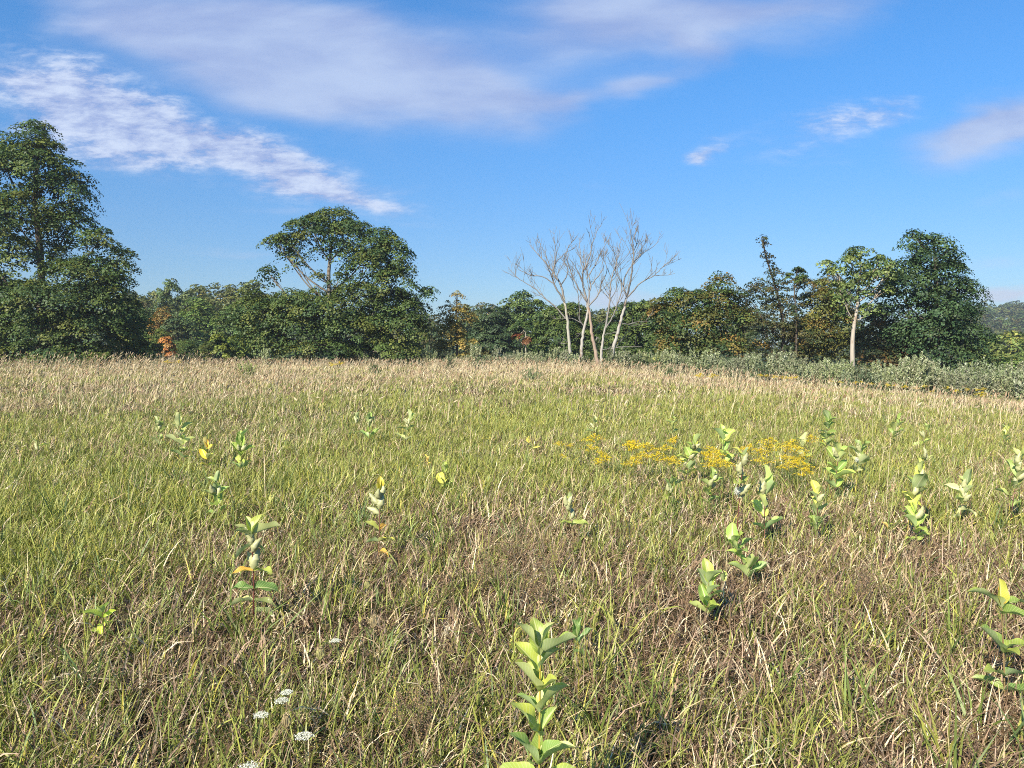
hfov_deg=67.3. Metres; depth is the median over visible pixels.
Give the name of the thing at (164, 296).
wood tree
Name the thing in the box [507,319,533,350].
young tree
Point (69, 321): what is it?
maple tree
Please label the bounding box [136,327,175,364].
wood tree
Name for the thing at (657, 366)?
willow shrub
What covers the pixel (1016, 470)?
milkweed
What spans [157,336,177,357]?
maple sapling
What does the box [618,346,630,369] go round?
willow shrub
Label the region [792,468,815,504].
goldenrod
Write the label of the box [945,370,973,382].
willow shrub
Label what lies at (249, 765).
wild carrot
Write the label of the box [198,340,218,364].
wood tree
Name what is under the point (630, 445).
goldenrod
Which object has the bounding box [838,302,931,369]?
maple tree
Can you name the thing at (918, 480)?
milkweed
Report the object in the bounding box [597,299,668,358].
oak tree
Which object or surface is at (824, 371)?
willow shrub
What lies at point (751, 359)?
willow shrub
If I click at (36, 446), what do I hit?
milkweed
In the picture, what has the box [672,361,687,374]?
willow shrub
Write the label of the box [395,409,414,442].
milkweed
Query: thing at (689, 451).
milkweed
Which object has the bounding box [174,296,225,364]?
wood tree
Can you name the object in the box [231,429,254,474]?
milkweed
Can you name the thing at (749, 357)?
willow shrub
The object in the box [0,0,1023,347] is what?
sky
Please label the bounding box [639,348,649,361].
willow shrub
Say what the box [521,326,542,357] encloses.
wood tree
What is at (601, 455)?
goldenrod
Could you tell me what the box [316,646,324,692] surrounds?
wild carrot
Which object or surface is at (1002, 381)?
willow shrub
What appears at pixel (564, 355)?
willow shrub
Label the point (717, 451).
goldenrod
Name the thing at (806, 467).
goldenrod
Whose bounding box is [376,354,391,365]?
willow shrub
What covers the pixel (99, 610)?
seedling
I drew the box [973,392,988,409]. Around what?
goldenrod
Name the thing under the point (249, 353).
wood tree
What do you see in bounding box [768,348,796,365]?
willow shrub
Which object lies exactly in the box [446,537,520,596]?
dry weed
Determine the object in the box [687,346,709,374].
willow shrub
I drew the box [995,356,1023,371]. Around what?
wood tree
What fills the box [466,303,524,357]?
oak tree
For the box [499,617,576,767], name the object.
milkweed
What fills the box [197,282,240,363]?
wood tree
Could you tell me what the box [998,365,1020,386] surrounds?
willow shrub
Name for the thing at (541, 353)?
willow shrub
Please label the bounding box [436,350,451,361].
willow shrub
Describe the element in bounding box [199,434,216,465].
milkweed
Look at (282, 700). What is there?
wild carrot
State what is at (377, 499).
milkweed
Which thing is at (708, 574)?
milkweed
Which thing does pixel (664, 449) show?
goldenrod
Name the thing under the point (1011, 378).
willow shrub
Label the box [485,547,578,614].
dry weed
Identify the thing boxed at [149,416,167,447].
milkweed
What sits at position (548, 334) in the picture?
wood tree
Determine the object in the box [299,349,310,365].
willow shrub
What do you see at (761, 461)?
goldenrod
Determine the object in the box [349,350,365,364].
willow shrub
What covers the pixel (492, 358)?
willow shrub
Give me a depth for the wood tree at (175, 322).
111.04 m
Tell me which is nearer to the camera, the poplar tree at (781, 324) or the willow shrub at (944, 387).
the willow shrub at (944, 387)
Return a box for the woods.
[0,290,1023,372]
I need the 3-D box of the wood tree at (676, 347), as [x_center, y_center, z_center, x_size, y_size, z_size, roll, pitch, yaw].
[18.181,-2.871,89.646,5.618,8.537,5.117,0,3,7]
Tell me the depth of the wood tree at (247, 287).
148.32 m
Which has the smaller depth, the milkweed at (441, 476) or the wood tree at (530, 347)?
the milkweed at (441, 476)
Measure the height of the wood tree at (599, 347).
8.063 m
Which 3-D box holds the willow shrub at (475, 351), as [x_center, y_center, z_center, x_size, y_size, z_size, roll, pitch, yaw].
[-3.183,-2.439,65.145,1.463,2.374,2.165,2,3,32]
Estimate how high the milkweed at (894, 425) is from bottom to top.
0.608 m
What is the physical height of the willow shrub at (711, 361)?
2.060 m
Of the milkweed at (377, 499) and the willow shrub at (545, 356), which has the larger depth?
the willow shrub at (545, 356)
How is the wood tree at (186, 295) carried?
on the ground at (358, 604)
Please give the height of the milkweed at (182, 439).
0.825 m
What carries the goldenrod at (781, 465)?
on the ground at (358, 604)
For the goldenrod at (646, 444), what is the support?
on the ground at (358, 604)
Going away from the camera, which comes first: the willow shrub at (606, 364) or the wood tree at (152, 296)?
the willow shrub at (606, 364)
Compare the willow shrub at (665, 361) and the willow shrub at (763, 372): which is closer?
the willow shrub at (763, 372)
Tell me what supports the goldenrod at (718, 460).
on the ground at (358, 604)
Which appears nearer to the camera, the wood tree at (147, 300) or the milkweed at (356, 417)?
the milkweed at (356, 417)
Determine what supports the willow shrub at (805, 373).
on the ground at (358, 604)
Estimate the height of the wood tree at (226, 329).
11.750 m
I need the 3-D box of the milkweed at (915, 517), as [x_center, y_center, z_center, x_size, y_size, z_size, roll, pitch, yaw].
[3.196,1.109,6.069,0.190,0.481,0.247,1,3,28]
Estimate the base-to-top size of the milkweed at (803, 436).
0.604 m
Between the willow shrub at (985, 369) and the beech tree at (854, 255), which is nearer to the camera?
the willow shrub at (985, 369)
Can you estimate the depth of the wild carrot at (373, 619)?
3.73 m
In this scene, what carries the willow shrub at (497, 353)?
on the ground at (358, 604)
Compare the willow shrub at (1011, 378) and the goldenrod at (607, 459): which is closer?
the goldenrod at (607, 459)
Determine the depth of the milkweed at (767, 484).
6.01 m
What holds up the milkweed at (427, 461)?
on the ground at (358, 604)
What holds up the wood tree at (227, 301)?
on the ground at (358, 604)
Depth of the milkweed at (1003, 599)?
3.42 m
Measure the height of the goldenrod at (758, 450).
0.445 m
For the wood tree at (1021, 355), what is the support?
on the ground at (358, 604)
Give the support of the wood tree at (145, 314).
on the ground at (358, 604)
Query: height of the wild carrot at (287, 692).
0.248 m
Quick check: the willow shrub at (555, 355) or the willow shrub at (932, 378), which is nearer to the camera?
the willow shrub at (932, 378)
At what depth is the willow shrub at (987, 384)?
41.05 m
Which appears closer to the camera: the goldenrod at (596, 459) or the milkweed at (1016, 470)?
the milkweed at (1016, 470)
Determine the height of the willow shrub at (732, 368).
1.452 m
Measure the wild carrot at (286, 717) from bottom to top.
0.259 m
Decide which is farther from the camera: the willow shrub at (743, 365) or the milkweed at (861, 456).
the willow shrub at (743, 365)
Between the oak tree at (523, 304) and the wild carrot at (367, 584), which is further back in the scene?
the oak tree at (523, 304)
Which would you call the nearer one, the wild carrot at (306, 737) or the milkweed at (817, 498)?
the wild carrot at (306, 737)
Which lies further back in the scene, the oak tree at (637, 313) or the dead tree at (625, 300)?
the oak tree at (637, 313)
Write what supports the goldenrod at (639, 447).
on the ground at (358, 604)
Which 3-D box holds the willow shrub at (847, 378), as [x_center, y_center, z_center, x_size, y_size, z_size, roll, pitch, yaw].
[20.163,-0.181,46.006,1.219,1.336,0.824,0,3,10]
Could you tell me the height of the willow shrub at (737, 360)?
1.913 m
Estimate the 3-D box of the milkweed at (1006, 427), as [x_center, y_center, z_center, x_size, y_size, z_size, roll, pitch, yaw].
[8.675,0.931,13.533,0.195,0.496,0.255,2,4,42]
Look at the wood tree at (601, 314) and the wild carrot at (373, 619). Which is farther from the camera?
the wood tree at (601, 314)
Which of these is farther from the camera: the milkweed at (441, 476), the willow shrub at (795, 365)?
the willow shrub at (795, 365)
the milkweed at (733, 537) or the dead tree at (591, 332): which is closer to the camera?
the milkweed at (733, 537)
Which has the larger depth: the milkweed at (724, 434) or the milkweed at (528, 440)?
the milkweed at (528, 440)
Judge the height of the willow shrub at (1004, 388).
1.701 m
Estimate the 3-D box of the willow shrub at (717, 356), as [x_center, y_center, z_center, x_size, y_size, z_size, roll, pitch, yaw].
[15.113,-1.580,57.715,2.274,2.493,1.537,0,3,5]
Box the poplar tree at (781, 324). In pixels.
[732,234,836,363]
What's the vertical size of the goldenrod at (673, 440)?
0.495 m
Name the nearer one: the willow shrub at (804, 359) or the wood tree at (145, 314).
the willow shrub at (804, 359)
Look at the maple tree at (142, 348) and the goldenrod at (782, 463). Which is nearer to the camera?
the goldenrod at (782, 463)
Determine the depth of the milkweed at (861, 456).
9.15 m
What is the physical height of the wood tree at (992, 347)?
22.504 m
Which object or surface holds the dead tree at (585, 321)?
on the ground at (358, 604)
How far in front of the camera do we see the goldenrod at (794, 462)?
8.66 m
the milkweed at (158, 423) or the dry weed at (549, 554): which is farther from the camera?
the milkweed at (158, 423)
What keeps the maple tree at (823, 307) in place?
on the ground at (358, 604)
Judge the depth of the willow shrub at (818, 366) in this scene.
48.48 m
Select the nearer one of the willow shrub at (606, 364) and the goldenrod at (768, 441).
the goldenrod at (768, 441)
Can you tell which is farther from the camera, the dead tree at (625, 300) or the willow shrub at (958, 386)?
the dead tree at (625, 300)
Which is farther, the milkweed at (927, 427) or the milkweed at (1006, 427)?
the milkweed at (1006, 427)
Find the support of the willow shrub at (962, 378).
on the ground at (358, 604)
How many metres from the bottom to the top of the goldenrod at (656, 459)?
0.474 m
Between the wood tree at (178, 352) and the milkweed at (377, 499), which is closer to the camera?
the milkweed at (377, 499)
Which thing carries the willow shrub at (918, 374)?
on the ground at (358, 604)
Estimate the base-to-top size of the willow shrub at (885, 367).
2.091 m
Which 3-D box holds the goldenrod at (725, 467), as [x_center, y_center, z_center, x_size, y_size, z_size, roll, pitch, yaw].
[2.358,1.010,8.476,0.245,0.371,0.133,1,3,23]
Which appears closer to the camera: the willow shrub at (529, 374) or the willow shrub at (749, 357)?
the willow shrub at (529, 374)
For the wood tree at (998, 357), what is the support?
on the ground at (358, 604)
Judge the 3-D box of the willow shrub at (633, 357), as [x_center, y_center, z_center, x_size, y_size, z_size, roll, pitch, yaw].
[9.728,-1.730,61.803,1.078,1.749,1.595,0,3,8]
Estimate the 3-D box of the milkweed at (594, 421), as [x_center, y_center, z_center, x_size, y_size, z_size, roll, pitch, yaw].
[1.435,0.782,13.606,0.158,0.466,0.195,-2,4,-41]
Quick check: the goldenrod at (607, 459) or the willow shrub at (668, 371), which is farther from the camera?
the willow shrub at (668, 371)
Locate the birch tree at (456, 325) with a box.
[429,290,479,359]
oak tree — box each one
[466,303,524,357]
[497,289,550,348]
[529,301,609,358]
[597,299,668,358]
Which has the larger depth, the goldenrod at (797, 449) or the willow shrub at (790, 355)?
the willow shrub at (790, 355)
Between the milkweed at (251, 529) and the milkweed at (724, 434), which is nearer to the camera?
the milkweed at (251, 529)
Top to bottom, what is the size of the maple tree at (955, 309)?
12.976 m
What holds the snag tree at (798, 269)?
on the ground at (358, 604)
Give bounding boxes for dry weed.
[358,668,467,751]
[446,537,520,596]
[475,512,546,567]
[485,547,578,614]
[507,530,576,583]
[823,543,903,613]
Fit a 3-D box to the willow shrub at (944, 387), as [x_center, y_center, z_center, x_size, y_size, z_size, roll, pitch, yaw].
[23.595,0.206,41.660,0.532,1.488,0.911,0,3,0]
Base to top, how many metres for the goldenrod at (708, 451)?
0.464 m
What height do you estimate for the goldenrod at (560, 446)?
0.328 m
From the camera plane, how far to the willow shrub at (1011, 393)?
40.63 m
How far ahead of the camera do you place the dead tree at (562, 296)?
62.74 m
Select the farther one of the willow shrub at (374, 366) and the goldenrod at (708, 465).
the willow shrub at (374, 366)
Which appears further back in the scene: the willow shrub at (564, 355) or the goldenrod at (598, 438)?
the willow shrub at (564, 355)
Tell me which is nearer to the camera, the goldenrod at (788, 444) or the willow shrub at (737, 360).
the goldenrod at (788, 444)
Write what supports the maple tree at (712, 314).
on the ground at (358, 604)
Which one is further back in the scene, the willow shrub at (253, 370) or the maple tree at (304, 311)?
the maple tree at (304, 311)
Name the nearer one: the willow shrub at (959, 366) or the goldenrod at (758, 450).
the goldenrod at (758, 450)
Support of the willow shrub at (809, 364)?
on the ground at (358, 604)
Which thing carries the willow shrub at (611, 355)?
on the ground at (358, 604)
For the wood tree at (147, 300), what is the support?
on the ground at (358, 604)
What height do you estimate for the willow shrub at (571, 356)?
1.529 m
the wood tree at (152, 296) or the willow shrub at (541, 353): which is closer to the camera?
the willow shrub at (541, 353)
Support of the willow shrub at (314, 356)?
on the ground at (358, 604)
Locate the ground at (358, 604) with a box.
[0,322,1023,767]
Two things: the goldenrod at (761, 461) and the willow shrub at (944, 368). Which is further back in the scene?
the willow shrub at (944, 368)
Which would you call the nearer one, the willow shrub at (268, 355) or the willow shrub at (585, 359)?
the willow shrub at (585, 359)
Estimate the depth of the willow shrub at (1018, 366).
45.92 m
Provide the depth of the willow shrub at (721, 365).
51.89 m
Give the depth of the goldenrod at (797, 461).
8.36 m
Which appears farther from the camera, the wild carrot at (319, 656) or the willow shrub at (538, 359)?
the willow shrub at (538, 359)
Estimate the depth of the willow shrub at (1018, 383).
39.48 m
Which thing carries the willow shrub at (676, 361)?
on the ground at (358, 604)
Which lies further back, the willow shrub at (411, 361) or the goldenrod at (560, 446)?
the willow shrub at (411, 361)
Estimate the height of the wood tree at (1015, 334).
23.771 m
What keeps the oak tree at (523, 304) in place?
on the ground at (358, 604)
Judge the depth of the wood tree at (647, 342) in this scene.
109.13 m
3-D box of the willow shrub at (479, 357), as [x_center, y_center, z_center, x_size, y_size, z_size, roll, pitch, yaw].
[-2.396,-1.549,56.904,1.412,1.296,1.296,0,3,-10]
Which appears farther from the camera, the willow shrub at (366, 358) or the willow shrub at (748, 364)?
the willow shrub at (366, 358)
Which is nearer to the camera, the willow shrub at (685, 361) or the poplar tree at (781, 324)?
the willow shrub at (685, 361)
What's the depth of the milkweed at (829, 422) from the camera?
11.08 m
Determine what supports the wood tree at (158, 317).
on the ground at (358, 604)
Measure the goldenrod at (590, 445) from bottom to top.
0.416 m
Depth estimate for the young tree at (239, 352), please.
83.63 m
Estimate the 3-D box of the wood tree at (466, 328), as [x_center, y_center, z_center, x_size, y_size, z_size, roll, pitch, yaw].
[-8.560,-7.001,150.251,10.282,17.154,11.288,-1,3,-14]
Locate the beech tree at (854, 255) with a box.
[816,245,903,367]
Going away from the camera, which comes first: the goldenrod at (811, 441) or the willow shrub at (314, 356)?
the goldenrod at (811, 441)
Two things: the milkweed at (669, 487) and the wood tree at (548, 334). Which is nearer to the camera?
the milkweed at (669, 487)
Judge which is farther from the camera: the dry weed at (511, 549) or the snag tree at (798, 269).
the snag tree at (798, 269)
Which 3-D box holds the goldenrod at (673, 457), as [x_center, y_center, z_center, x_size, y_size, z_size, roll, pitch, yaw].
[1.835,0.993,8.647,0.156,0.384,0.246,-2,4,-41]
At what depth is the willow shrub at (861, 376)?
43.83 m
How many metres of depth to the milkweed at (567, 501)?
6.05 m
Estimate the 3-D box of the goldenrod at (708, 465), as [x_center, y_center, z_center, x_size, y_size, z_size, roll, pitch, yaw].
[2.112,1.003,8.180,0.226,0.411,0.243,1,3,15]
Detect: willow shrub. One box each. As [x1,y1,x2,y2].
[236,360,256,374]
[260,344,270,366]
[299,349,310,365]
[312,352,327,365]
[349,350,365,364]
[353,350,378,365]
[368,363,381,374]
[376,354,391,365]
[404,356,418,366]
[414,348,433,365]
[422,349,438,366]
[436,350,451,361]
[439,357,455,367]
[464,342,481,364]
[471,354,488,369]
[481,353,496,364]
[492,345,501,363]
[495,352,515,365]
[510,349,538,365]
[520,366,542,380]
[532,355,545,365]
[535,350,552,364]
[536,350,549,361]
[548,345,560,363]
[559,346,568,365]
[567,354,583,366]
[569,352,577,365]
[575,356,590,367]
[598,359,612,368]
[604,347,624,368]
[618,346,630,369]
[628,354,650,370]
[629,352,637,361]
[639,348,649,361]
[650,349,670,361]
[650,357,662,369]
[655,350,689,370]
[657,347,675,371]
[664,366,677,376]
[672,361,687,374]
[679,353,690,373]
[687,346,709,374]
[700,352,717,366]
[702,347,720,361]
[706,365,719,375]
[707,354,732,370]
[718,356,726,377]
[724,361,742,377]
[730,354,747,378]
[733,356,743,368]
[738,351,754,364]
[743,353,761,379]
[745,352,762,367]
[751,363,773,382]
[761,359,780,379]
[765,348,792,380]
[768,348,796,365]
[781,353,803,382]
[787,361,815,384]
[791,355,808,368]
[806,358,833,370]
[809,356,852,386]
[811,359,827,385]
[839,371,856,388]
[840,363,876,384]
[851,370,877,390]
[858,372,883,389]
[870,358,891,390]
[871,360,899,373]
[878,371,910,391]
[890,352,927,377]
[891,351,931,392]
[907,354,943,393]
[930,359,943,372]
[931,369,979,397]
[940,375,953,396]
[942,364,957,374]
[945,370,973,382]
[954,357,990,383]
[957,361,971,372]
[960,372,986,396]
[969,372,1001,398]
[971,369,1013,398]
[983,372,1002,397]
[988,361,1008,376]
[995,371,1014,382]
[997,375,1007,400]
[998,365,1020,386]
[1005,358,1023,373]
[1006,382,1015,399]
[1013,365,1023,401]
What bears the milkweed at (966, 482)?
on the ground at (358, 604)
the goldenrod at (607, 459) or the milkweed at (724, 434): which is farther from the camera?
the milkweed at (724, 434)
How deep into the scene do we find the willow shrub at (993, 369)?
46.18 m
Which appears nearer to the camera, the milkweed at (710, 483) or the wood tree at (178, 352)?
the milkweed at (710, 483)
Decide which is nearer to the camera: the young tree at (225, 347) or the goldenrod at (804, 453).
the goldenrod at (804, 453)
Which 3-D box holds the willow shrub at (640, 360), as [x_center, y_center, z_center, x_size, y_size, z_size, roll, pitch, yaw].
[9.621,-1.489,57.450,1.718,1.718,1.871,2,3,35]
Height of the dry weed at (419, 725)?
0.357 m
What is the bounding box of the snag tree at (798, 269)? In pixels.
[781,266,807,356]
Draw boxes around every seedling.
[82,602,115,639]
[572,617,591,673]
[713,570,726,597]
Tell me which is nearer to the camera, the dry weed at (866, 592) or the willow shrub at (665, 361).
the dry weed at (866, 592)
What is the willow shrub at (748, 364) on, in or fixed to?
on the ground at (358, 604)
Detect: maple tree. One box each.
[0,119,148,367]
[99,296,166,363]
[225,205,440,365]
[637,270,771,361]
[784,273,865,365]
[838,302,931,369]
[860,228,999,370]
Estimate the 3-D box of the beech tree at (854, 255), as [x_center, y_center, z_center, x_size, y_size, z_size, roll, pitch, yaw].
[24.631,-4.777,55.095,6.448,10.301,3.636,0,3,0]
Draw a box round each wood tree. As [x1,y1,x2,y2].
[103,291,155,363]
[126,287,162,318]
[126,306,156,358]
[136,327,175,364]
[147,305,176,355]
[149,315,206,365]
[151,278,185,356]
[171,345,188,360]
[174,291,221,354]
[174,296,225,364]
[174,339,205,363]
[181,284,216,324]
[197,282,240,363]
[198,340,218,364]
[207,303,255,363]
[212,282,260,363]
[229,314,267,362]
[234,279,277,362]
[448,304,482,358]
[461,332,495,358]
[465,302,499,348]
[489,305,519,356]
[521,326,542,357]
[531,305,562,345]
[584,308,624,364]
[588,330,626,363]
[623,310,686,359]
[647,325,690,360]
[958,327,1023,364]
[958,333,1023,371]
[965,354,1003,373]
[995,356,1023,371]
[1006,340,1023,360]
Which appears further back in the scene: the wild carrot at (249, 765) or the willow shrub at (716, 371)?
the willow shrub at (716, 371)
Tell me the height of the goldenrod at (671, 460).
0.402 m
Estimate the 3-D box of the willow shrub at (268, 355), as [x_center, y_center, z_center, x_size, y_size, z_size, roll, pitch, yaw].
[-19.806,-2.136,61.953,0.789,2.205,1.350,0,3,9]
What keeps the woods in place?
on the ground at (358, 604)
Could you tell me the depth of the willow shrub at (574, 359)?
61.00 m
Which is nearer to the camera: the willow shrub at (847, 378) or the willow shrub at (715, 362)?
the willow shrub at (847, 378)
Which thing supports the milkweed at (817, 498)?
on the ground at (358, 604)
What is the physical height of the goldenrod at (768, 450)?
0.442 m
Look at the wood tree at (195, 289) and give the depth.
168.11 m
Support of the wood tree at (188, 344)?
on the ground at (358, 604)
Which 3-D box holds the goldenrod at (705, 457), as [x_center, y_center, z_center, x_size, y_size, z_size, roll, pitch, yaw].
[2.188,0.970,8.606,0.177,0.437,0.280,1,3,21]
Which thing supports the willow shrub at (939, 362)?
on the ground at (358, 604)
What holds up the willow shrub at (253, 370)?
on the ground at (358, 604)
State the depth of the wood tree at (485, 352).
99.44 m
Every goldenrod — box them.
[556,441,564,458]
[580,433,604,464]
[582,444,598,470]
[593,458,603,476]
[597,450,606,474]
[597,455,610,478]
[620,440,645,474]
[620,457,641,494]
[625,440,641,483]
[631,450,653,488]
[638,442,659,476]
[644,451,672,486]
[654,445,677,471]
[660,456,680,484]
[665,435,678,469]
[666,456,683,476]
[700,451,714,483]
[700,459,717,487]
[703,445,716,471]
[705,449,726,485]
[709,457,729,494]
[718,459,735,486]
[739,443,755,480]
[749,447,770,476]
[751,456,772,477]
[756,437,782,472]
[760,444,777,472]
[774,454,792,484]
[775,443,802,475]
[775,462,796,490]
[784,444,809,474]
[790,456,802,478]
[790,458,812,490]
[790,461,814,497]
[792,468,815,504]
[798,452,810,473]
[799,434,822,459]
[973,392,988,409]
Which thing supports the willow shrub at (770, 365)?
on the ground at (358, 604)
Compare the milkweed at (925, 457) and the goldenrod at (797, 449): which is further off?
the milkweed at (925, 457)
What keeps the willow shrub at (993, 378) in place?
on the ground at (358, 604)
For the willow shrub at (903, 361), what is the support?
on the ground at (358, 604)
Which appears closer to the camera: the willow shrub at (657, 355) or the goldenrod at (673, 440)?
the goldenrod at (673, 440)
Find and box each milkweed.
[32,438,50,456]
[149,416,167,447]
[166,412,194,464]
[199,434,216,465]
[204,470,230,517]
[229,514,279,620]
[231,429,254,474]
[349,412,361,439]
[360,412,378,442]
[365,476,395,562]
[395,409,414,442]
[414,454,433,467]
[436,461,455,490]
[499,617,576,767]
[526,435,540,454]
[560,492,589,549]
[586,415,596,433]
[664,474,683,503]
[666,416,677,435]
[677,433,701,479]
[689,558,725,619]
[699,466,723,508]
[713,423,734,466]
[726,522,768,586]
[733,447,750,556]
[751,464,783,539]
[791,432,813,469]
[808,480,828,537]
[818,410,836,452]
[822,441,855,488]
[847,439,870,473]
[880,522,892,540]
[887,412,904,443]
[901,458,927,534]
[904,494,930,543]
[911,423,931,446]
[919,447,932,469]
[944,469,976,518]
[966,578,1023,699]
[993,447,1023,523]
[998,423,1009,442]
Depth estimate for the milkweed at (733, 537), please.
5.04 m
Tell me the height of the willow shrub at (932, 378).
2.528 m
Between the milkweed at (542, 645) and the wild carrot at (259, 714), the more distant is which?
the wild carrot at (259, 714)
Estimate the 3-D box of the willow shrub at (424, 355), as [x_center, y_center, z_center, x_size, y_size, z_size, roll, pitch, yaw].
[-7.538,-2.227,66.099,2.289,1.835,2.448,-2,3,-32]
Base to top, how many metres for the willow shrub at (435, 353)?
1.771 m
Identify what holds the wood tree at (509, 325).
on the ground at (358, 604)
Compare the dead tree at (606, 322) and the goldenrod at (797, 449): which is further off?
the dead tree at (606, 322)
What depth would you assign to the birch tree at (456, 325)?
69.45 m
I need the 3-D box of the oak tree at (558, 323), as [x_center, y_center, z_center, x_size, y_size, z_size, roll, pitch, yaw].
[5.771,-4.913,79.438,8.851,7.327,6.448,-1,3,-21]
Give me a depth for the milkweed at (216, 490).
6.96 m
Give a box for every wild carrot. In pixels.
[238,760,261,767]
[253,710,268,763]
[274,697,288,758]
[281,689,291,735]
[281,712,291,766]
[294,731,314,767]
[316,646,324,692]
[331,638,341,682]
[364,579,370,630]
[369,614,377,672]
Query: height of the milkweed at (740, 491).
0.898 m
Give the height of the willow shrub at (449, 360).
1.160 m
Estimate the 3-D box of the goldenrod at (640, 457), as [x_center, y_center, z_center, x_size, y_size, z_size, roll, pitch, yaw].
[1.401,0.960,8.310,0.284,0.480,0.264,0,3,-5]
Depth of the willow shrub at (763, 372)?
47.03 m
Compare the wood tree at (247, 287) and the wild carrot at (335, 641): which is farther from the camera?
the wood tree at (247, 287)
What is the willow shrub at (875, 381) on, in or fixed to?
on the ground at (358, 604)
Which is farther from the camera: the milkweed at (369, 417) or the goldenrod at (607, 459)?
the milkweed at (369, 417)
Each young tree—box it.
[208,332,236,361]
[227,336,252,361]
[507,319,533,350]
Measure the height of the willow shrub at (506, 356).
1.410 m
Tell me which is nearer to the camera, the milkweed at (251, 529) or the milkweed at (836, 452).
the milkweed at (251, 529)
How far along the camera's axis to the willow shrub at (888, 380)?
43.16 m
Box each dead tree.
[502,227,578,361]
[560,211,609,358]
[578,243,612,366]
[595,226,640,362]
[609,208,681,359]
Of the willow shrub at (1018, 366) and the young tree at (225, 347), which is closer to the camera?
the willow shrub at (1018, 366)
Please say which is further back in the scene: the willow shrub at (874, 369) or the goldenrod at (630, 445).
the willow shrub at (874, 369)
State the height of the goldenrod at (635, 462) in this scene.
0.453 m
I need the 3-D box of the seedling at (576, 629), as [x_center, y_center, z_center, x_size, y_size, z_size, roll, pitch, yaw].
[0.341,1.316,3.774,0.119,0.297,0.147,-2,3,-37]
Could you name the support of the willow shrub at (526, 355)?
on the ground at (358, 604)
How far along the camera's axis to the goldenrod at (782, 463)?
8.65 m
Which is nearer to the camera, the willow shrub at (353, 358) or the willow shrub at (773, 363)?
the willow shrub at (773, 363)
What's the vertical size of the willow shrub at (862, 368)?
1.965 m
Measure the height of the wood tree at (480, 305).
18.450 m
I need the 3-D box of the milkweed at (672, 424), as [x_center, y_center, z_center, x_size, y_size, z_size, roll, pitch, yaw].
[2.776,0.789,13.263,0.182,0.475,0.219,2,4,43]

